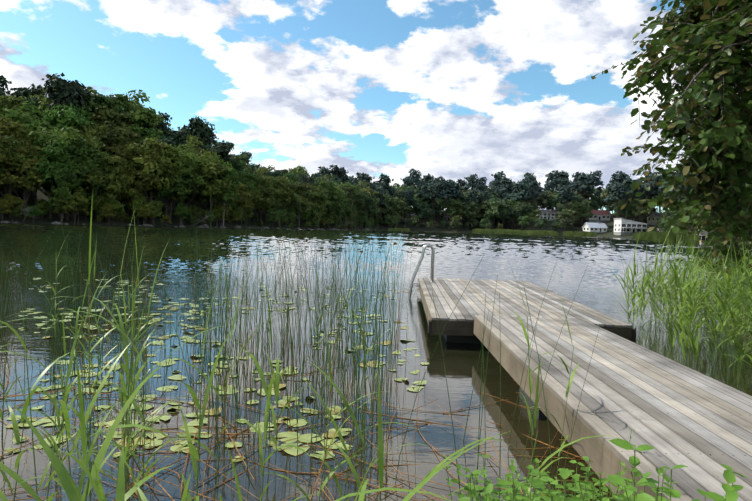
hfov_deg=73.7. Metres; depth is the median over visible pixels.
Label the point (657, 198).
tree
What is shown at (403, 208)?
tree
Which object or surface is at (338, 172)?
tree
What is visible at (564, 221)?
tree
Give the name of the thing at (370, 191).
tree
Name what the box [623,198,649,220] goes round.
tree
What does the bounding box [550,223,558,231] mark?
tree
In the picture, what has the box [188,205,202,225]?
tree
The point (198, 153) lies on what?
tree
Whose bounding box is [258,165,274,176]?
tree
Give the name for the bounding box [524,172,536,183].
tree
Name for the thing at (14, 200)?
tree
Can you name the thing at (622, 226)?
building
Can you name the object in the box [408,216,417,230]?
tree
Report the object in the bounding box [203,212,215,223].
tree
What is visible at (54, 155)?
tree
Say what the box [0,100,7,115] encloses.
tree
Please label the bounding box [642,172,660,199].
tree
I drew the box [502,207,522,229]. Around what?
tree
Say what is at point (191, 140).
tree
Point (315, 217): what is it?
tree
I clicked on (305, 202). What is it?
tree
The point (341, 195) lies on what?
tree
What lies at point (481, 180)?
tree
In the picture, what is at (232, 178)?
tree
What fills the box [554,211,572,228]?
tree
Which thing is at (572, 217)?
tree
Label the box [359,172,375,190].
tree
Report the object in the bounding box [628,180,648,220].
tree
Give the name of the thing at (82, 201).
tree
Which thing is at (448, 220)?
house
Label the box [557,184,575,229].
tree
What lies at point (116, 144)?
tree
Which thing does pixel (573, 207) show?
tree
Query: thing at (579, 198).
tree
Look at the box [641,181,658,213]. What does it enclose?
tree
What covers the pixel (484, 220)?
tree
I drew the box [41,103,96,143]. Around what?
tree
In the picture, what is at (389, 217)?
tree
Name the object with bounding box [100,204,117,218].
tree
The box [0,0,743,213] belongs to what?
sky
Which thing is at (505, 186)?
tree
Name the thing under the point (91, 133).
tree
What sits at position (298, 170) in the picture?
tree
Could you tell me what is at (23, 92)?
tree
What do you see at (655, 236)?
reed bed
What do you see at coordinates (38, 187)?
tree
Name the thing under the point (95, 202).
tree
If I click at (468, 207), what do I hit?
tree
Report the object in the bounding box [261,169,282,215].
tree
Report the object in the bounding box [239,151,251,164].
tree
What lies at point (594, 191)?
tree
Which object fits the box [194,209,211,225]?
tree
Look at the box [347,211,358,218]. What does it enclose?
tree
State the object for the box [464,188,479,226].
tree
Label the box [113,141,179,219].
tree
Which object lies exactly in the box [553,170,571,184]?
tree
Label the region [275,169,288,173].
tree
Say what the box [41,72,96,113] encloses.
tree
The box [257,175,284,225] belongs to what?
tree
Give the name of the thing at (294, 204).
tree
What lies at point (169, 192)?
tree
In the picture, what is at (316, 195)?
tree
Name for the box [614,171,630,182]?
tree
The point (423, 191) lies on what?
tree
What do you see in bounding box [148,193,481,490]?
rushes
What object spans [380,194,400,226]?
tree
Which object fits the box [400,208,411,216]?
tree
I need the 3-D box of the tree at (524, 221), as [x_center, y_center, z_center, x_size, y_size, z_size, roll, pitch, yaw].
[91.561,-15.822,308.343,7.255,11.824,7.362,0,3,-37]
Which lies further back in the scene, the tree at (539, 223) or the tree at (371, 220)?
the tree at (539, 223)
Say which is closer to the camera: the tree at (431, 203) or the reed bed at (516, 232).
the reed bed at (516, 232)
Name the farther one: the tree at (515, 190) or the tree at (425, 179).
the tree at (425, 179)
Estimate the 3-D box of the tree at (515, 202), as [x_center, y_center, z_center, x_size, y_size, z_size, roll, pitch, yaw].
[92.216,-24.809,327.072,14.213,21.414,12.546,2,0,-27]
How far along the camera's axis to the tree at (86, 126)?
157.02 m
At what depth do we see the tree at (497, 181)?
368.38 m
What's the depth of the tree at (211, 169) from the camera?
167.23 m
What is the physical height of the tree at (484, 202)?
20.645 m
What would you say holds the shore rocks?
on the ground
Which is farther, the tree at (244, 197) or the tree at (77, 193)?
the tree at (244, 197)
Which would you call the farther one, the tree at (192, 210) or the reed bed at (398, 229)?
the reed bed at (398, 229)
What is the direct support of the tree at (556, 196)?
on the ground
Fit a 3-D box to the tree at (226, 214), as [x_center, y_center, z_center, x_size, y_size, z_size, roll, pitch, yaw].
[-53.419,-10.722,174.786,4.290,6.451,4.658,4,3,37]
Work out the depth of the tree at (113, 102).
178.23 m
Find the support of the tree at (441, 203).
on the ground
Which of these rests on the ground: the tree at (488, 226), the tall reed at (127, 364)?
the tree at (488, 226)
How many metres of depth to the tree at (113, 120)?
169.72 m
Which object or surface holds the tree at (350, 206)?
on the ground
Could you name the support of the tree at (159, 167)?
on the ground
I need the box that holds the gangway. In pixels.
[474,315,751,500]
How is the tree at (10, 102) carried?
on the ground
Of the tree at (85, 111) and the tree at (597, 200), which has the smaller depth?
the tree at (85, 111)
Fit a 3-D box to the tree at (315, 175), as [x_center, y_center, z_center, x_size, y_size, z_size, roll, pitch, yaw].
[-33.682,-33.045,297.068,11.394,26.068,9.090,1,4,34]
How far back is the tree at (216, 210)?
171.35 m
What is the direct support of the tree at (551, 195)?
on the ground
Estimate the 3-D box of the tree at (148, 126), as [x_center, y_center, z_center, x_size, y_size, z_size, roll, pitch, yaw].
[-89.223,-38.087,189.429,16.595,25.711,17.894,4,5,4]
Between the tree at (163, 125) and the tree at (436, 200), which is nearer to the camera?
the tree at (163, 125)
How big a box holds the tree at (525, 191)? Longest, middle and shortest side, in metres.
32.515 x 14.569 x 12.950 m
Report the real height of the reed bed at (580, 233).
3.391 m
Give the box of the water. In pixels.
[0,223,751,500]
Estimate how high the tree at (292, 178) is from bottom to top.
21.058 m
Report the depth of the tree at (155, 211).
152.41 m
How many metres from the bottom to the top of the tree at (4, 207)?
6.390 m
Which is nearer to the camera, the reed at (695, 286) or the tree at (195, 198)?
the reed at (695, 286)
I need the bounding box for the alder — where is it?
[591,0,751,284]
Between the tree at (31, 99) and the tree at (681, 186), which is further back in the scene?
the tree at (681, 186)
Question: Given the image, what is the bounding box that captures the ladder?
[408,244,434,298]
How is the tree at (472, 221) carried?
on the ground
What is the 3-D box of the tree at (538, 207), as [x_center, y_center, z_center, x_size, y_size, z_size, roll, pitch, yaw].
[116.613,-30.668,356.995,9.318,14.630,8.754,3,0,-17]
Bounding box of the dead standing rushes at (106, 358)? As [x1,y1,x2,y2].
[68,257,431,488]
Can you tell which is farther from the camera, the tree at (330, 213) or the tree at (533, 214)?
the tree at (533, 214)
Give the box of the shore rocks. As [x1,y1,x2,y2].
[0,221,368,229]
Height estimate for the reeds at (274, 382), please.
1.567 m
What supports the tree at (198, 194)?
on the ground
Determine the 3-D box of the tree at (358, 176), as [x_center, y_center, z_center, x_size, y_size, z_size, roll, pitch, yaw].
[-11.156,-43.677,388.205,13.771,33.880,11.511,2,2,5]
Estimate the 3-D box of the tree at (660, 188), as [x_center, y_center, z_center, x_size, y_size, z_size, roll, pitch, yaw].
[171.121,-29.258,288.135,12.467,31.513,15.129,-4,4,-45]
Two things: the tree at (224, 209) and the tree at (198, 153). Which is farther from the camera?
the tree at (198, 153)
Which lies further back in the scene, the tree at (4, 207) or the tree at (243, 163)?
the tree at (243, 163)
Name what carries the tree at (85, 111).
on the ground
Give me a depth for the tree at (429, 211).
314.24 m
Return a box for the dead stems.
[0,329,605,500]
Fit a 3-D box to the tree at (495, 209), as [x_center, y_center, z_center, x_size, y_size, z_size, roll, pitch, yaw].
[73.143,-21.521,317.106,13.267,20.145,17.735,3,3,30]
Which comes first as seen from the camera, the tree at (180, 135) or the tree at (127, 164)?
the tree at (127, 164)
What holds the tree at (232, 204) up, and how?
on the ground
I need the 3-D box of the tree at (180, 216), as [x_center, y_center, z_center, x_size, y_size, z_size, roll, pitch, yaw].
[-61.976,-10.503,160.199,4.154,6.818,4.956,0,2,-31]
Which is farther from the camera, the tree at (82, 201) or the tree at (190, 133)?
the tree at (190, 133)
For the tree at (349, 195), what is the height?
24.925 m
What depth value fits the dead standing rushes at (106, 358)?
4.22 m
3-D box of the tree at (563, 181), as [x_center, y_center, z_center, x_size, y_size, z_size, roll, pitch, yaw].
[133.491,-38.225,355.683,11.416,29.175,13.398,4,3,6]
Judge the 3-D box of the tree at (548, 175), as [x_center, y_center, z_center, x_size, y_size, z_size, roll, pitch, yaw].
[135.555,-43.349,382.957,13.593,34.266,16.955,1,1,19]
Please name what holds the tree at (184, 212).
on the ground
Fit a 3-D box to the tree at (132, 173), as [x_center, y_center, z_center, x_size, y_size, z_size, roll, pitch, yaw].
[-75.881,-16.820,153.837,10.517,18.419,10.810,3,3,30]
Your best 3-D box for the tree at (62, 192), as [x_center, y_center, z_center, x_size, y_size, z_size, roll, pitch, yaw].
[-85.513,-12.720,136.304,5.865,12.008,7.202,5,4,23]
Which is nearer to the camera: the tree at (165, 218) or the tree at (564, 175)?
the tree at (165, 218)
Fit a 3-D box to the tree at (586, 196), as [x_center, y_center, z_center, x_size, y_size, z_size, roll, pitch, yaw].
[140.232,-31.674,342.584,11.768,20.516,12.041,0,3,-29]
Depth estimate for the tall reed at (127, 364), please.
2.49 m
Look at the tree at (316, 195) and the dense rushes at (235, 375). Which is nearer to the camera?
the dense rushes at (235, 375)
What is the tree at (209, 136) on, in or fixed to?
on the ground
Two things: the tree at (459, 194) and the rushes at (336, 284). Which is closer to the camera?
the rushes at (336, 284)
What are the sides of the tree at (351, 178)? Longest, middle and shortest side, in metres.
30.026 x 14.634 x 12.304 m
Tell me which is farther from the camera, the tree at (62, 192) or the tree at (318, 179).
the tree at (318, 179)
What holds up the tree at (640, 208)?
on the ground
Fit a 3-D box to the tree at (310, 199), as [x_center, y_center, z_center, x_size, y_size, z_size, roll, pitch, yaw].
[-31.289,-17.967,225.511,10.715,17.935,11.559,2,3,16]
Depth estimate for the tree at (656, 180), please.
313.53 m
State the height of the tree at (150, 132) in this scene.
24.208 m
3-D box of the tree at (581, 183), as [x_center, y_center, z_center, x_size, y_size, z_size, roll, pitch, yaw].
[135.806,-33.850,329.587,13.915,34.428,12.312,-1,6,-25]
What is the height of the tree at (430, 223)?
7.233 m
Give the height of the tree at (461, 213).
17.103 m
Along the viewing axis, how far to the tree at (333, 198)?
232.35 m
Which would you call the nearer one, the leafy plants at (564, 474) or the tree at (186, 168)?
the leafy plants at (564, 474)
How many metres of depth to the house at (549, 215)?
340.59 m
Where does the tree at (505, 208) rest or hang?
on the ground
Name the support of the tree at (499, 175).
on the ground
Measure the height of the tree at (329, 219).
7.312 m
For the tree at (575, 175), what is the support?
on the ground
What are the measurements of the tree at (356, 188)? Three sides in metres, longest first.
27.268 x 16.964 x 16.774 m
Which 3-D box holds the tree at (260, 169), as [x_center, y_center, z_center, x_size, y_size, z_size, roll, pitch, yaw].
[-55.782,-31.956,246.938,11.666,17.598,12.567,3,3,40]
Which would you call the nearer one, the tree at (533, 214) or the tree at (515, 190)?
the tree at (533, 214)
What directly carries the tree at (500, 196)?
on the ground
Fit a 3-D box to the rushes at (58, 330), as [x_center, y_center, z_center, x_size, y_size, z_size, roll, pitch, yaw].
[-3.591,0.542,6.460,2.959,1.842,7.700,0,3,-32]
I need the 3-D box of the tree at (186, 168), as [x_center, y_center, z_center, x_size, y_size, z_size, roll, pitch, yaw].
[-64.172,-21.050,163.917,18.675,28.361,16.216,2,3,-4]
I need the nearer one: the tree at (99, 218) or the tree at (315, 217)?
the tree at (99, 218)
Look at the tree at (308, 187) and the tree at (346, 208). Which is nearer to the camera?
the tree at (308, 187)
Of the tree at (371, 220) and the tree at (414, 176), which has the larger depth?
the tree at (414, 176)
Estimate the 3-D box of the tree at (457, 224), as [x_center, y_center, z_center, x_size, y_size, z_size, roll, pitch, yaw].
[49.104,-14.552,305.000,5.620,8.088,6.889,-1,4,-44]
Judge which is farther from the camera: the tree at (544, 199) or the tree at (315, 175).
the tree at (544, 199)
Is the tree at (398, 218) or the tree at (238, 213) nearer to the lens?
the tree at (238, 213)
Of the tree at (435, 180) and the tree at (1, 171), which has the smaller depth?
the tree at (1, 171)
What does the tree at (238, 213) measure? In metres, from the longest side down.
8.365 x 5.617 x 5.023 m
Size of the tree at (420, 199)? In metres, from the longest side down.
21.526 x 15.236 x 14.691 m
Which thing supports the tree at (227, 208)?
on the ground
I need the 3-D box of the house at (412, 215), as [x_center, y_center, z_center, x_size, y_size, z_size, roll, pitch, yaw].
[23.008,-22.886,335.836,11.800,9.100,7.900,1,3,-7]
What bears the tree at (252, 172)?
on the ground
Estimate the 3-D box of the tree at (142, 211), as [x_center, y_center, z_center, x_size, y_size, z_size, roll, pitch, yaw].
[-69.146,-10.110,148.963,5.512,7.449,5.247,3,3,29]
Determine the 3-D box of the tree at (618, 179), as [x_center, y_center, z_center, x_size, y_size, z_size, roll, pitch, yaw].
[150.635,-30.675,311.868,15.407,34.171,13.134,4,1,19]
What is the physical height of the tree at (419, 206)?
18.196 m
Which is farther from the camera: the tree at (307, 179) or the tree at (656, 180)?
the tree at (656, 180)
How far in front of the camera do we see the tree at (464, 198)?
323.03 m
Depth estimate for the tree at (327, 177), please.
269.60 m
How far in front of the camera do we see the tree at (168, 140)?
171.03 m
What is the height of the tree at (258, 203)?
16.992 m
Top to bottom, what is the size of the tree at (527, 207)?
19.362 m
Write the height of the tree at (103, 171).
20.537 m
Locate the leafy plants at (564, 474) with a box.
[451,458,745,500]
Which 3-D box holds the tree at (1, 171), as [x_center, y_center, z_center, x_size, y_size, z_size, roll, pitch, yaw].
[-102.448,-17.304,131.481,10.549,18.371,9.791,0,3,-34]
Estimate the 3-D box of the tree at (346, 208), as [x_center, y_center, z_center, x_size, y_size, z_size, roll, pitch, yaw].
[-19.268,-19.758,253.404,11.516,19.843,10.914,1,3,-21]
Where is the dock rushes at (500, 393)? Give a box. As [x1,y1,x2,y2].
[432,265,599,500]
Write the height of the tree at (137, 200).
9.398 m
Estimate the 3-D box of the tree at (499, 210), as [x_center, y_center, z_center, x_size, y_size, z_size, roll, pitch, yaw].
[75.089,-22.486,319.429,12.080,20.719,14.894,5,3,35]
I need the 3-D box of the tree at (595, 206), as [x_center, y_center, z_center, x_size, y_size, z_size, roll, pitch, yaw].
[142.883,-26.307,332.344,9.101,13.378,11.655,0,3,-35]
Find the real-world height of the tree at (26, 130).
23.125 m
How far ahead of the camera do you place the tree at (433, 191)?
317.18 m
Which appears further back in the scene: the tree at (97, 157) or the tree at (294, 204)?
the tree at (294, 204)
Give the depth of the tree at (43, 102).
163.89 m
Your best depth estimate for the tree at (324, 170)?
315.41 m
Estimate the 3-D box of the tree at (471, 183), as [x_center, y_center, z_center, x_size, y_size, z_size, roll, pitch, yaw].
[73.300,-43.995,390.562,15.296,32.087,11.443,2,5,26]
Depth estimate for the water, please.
6.64 m
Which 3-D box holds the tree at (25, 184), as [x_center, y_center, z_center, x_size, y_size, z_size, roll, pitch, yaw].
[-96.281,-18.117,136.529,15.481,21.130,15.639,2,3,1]
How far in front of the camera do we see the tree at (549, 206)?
350.51 m
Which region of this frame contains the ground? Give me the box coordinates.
[0,184,751,352]
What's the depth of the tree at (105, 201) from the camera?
144.21 m
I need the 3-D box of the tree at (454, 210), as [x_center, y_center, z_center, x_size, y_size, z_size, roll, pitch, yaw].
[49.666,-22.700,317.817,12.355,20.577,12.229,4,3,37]
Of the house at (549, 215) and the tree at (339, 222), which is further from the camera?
the house at (549, 215)
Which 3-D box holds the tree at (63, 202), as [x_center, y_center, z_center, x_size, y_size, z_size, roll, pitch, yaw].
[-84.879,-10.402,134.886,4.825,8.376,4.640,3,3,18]
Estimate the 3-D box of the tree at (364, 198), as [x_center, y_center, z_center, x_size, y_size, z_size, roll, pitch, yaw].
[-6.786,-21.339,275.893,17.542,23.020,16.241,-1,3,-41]
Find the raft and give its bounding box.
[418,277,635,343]
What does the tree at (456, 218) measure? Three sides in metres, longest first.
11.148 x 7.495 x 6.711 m
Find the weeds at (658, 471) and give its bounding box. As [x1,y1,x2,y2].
[440,454,709,500]
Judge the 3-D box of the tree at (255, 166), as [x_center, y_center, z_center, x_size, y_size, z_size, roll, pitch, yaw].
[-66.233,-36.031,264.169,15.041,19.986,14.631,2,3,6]
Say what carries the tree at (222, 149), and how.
on the ground
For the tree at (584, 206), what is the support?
on the ground
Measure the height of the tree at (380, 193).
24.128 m
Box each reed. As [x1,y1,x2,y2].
[0,193,228,500]
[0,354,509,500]
[27,235,578,479]
[600,225,751,387]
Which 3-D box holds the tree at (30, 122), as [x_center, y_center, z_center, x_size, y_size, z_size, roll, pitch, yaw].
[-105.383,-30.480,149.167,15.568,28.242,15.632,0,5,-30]
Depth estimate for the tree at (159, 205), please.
151.97 m
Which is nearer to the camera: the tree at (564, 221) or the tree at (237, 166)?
the tree at (237, 166)
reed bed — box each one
[388,228,409,230]
[472,228,557,235]
[563,231,595,236]
[632,230,699,243]
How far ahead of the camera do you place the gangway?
3.47 m
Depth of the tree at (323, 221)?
227.33 m
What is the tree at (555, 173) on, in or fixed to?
on the ground
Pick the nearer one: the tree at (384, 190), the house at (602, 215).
the tree at (384, 190)
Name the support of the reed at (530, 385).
on the water
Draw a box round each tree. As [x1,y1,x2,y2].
[0,75,11,97]
[0,95,34,118]
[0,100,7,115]
[0,100,51,144]
[0,115,37,148]
[0,135,40,217]
[0,145,48,217]
[0,162,9,189]
[0,200,13,220]
[1,124,32,196]
[1,194,26,220]
[6,84,45,98]
[18,135,80,218]
[18,203,34,221]
[22,87,55,118]
[23,143,50,205]
[23,205,43,223]
[24,97,42,119]
[25,125,92,216]
[36,200,52,221]
[39,144,95,219]
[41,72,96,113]
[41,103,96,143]
[45,99,96,122]
[47,182,74,222]
[51,196,73,223]
[53,115,94,134]
[64,195,90,223]
[67,145,109,220]
[72,188,89,222]
[76,162,123,220]
[78,136,112,218]
[79,86,109,113]
[79,124,106,135]
[79,155,134,223]
[81,123,110,152]
[89,105,140,145]
[90,193,106,222]
[91,153,132,198]
[93,93,132,120]
[96,126,142,207]
[96,214,103,220]
[97,200,118,222]
[99,198,124,224]
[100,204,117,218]
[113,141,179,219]
[116,166,148,221]
[118,89,164,140]
[123,137,179,223]
[126,125,162,142]
[127,195,147,223]
[132,204,154,222]
[138,124,163,135]
[139,135,177,200]
[144,200,165,225]
[149,111,171,134]
[149,204,161,224]
[152,160,201,220]
[152,164,190,214]
[157,144,209,223]
[161,215,171,226]
[164,127,189,149]
[168,148,207,222]
[169,130,204,153]
[172,203,189,224]
[175,209,188,224]
[177,126,207,149]
[177,194,203,216]
[184,116,218,145]
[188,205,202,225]
[192,146,201,202]
[193,153,215,214]
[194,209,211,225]
[195,148,236,226]
[197,154,240,225]
[199,143,210,152]
[202,139,234,163]
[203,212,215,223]
[209,200,231,225]
[209,202,223,218]
[216,180,236,223]
[218,211,230,223]
[223,189,230,225]
[225,159,243,212]
[229,154,252,170]
[230,184,254,225]
[231,208,244,223]
[232,160,247,170]
[235,171,260,222]
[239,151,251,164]
[240,186,261,224]
[244,169,258,176]
[246,163,261,170]
[251,183,275,226]
[255,167,270,174]
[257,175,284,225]
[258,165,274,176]
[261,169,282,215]
[266,176,298,226]
[266,210,278,225]
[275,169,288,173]
[278,208,288,227]
[283,173,296,183]
[286,182,303,210]
[287,196,303,227]
[288,166,308,177]
[295,195,312,227]
[295,205,312,227]
[297,173,316,221]
[298,182,316,196]
[300,191,320,227]
[302,185,332,227]
[309,205,321,228]
[310,212,321,224]
[311,173,319,180]
[314,177,335,181]
[314,181,342,228]
[317,166,331,178]
[317,190,327,227]
[318,217,326,227]
[320,174,331,181]
[322,207,336,228]
[325,215,334,226]
[327,174,342,184]
[328,185,347,227]
[329,164,348,183]
[332,218,342,227]
[337,197,348,224]
[339,181,363,228]
[339,185,357,227]
[342,198,356,228]
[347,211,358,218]
[348,176,355,182]
[355,172,363,179]
[355,191,378,229]
[356,181,379,228]
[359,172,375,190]
[367,216,375,226]
[375,173,396,218]
[375,189,385,225]
[379,188,391,217]
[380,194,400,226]
[384,214,395,226]
[389,183,406,189]
[393,215,402,227]
[394,195,410,225]
[395,188,406,197]
[400,176,413,187]
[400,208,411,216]
[401,189,415,226]
[406,169,421,185]
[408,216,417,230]
[409,194,428,223]
[410,200,432,226]
[416,183,434,226]
[417,208,434,227]
[418,173,433,189]
[424,182,441,226]
[425,201,435,224]
[426,220,433,227]
[428,175,443,221]
[432,198,449,220]
[432,199,443,223]
[436,179,457,227]
[445,199,464,228]
[446,181,464,222]
[450,215,461,224]
[452,220,462,229]
[456,179,466,190]
[456,206,464,221]
[459,201,478,229]
[462,173,478,189]
[462,197,477,222]
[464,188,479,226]
[466,204,483,219]
[469,218,477,227]
[474,177,488,188]
[476,183,485,191]
[477,190,490,203]
[479,199,496,217]
[479,218,491,228]
[481,200,503,229]
[485,199,501,223]
[485,223,491,228]
[486,171,506,187]
[491,178,501,193]
[495,190,502,199]
[495,199,511,229]
[496,177,514,220]
[498,191,509,223]
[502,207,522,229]
[509,199,527,226]
[510,180,525,200]
[510,205,521,228]
[511,181,534,223]
[511,202,533,229]
[517,215,529,229]
[520,176,534,182]
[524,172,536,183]
[524,209,542,229]
[528,179,540,225]
[532,217,548,229]
[534,197,546,208]
[535,190,550,209]
[543,181,554,190]
[544,172,559,187]
[544,201,556,209]
[548,191,556,203]
[549,193,563,208]
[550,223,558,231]
[551,169,562,185]
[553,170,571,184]
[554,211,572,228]
[556,176,571,190]
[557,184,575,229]
[557,217,572,231]
[561,202,581,217]
[562,194,583,221]
[568,209,579,229]
[570,172,588,195]
[572,172,593,218]
[575,191,593,199]
[576,200,593,225]
[586,185,597,199]
[587,170,603,187]
[589,196,601,206]
[590,201,601,209]
[593,186,602,195]
[600,182,628,217]
[600,189,612,204]
[605,196,624,217]
[606,173,624,224]
[612,200,631,217]
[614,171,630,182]
[621,177,637,218]
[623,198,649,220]
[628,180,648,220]
[630,197,652,222]
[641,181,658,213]
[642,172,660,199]
[647,175,662,197]
[651,192,662,210]
[658,174,674,191]
[661,218,671,230]
[666,218,685,229]
[668,181,684,197]
[676,215,695,230]
[684,207,702,228]
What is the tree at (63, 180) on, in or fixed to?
on the ground
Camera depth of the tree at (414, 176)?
378.19 m
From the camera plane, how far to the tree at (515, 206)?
317.54 m
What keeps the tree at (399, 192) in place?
on the ground
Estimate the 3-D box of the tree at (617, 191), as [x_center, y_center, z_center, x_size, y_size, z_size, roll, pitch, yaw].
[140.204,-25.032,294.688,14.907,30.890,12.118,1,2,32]
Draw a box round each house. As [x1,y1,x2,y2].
[401,213,418,221]
[443,215,457,222]
[536,209,557,220]
[581,222,607,233]
[586,209,610,221]
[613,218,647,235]
[646,212,667,224]
[697,229,711,244]
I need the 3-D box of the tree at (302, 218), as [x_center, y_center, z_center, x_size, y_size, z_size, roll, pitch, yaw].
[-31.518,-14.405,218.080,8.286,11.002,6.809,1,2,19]
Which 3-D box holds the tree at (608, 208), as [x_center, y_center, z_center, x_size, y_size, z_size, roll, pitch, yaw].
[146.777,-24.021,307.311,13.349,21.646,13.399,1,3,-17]
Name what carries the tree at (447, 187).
on the ground
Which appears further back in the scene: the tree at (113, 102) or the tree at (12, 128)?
the tree at (113, 102)
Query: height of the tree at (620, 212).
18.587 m
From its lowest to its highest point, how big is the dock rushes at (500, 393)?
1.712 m
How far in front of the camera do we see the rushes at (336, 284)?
9.95 m
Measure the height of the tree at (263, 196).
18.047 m
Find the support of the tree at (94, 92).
on the ground
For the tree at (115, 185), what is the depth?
143.70 m
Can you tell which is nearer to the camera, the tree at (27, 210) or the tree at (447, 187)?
the tree at (27, 210)
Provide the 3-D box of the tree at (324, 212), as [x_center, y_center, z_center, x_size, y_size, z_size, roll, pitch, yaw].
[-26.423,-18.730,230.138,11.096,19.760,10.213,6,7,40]
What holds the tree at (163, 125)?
on the ground
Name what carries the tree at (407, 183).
on the ground
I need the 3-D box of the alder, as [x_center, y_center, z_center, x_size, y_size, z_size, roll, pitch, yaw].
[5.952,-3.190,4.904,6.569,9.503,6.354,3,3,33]
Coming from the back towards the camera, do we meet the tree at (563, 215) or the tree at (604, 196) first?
the tree at (604, 196)
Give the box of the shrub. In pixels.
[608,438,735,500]
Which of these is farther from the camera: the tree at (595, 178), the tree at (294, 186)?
the tree at (595, 178)
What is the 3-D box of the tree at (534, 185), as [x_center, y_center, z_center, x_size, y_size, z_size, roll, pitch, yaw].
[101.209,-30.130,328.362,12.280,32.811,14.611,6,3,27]
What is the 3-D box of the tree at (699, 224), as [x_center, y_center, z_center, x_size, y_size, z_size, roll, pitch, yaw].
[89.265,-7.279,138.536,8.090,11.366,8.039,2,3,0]
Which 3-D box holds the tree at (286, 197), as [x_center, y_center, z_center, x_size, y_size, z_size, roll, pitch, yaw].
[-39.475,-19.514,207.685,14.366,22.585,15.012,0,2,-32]
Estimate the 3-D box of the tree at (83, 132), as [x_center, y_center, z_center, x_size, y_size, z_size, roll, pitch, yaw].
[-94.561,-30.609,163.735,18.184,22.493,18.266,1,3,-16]
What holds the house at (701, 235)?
on the ground
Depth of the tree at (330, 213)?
234.75 m
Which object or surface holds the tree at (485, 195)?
on the ground
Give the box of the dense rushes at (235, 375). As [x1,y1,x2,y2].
[184,226,403,463]
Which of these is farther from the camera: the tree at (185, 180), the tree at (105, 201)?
the tree at (185, 180)
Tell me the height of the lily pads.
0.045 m
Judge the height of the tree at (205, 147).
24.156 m
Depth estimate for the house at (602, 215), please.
324.10 m
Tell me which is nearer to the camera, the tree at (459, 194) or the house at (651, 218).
the house at (651, 218)
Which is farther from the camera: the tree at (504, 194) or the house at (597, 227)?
the tree at (504, 194)
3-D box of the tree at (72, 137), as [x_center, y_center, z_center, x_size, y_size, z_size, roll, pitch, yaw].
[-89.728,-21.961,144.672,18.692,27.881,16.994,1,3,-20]
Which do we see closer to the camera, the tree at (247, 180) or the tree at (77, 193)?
the tree at (77, 193)
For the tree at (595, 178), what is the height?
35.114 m
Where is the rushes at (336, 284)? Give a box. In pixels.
[249,234,402,325]
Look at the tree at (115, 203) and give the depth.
143.86 m
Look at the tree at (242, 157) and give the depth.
252.53 m
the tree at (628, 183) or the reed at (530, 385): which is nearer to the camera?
the reed at (530, 385)
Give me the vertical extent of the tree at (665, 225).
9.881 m
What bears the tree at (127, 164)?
on the ground
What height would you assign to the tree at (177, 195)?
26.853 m
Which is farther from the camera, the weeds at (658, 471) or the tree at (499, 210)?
the tree at (499, 210)
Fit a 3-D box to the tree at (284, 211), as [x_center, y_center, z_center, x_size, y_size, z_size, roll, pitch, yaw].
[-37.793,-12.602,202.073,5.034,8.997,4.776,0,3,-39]
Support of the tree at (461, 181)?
on the ground
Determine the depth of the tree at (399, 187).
369.30 m
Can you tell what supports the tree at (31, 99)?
on the ground
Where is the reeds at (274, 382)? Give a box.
[0,277,629,500]
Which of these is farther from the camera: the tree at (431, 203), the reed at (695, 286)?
the tree at (431, 203)
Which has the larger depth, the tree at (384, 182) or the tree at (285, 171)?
the tree at (384, 182)
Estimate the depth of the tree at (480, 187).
364.17 m
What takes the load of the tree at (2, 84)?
on the ground
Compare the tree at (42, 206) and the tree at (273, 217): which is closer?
the tree at (42, 206)
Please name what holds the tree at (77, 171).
on the ground
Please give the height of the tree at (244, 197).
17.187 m
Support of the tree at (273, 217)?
on the ground
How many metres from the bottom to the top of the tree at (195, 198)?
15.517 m
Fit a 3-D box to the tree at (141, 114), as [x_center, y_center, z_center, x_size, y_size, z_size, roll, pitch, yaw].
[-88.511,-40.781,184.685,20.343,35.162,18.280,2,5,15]
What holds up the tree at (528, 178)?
on the ground
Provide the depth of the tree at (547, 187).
375.82 m
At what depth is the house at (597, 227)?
295.61 m
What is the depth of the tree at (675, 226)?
193.92 m
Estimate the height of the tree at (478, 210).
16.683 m
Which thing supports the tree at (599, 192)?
on the ground
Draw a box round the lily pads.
[5,278,428,461]
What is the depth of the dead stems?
3.54 m
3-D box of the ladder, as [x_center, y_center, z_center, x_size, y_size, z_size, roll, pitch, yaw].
[1.040,0.853,11.760,0.620,2.014,0.620,2,3,3]
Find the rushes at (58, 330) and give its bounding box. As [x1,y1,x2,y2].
[0,224,210,462]
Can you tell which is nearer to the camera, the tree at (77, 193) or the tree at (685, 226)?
the tree at (77, 193)
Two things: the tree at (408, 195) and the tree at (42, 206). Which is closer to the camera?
the tree at (42, 206)
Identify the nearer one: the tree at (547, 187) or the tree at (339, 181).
the tree at (339, 181)
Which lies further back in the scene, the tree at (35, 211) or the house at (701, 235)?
the tree at (35, 211)
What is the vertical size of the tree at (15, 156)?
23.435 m
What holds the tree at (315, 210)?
on the ground

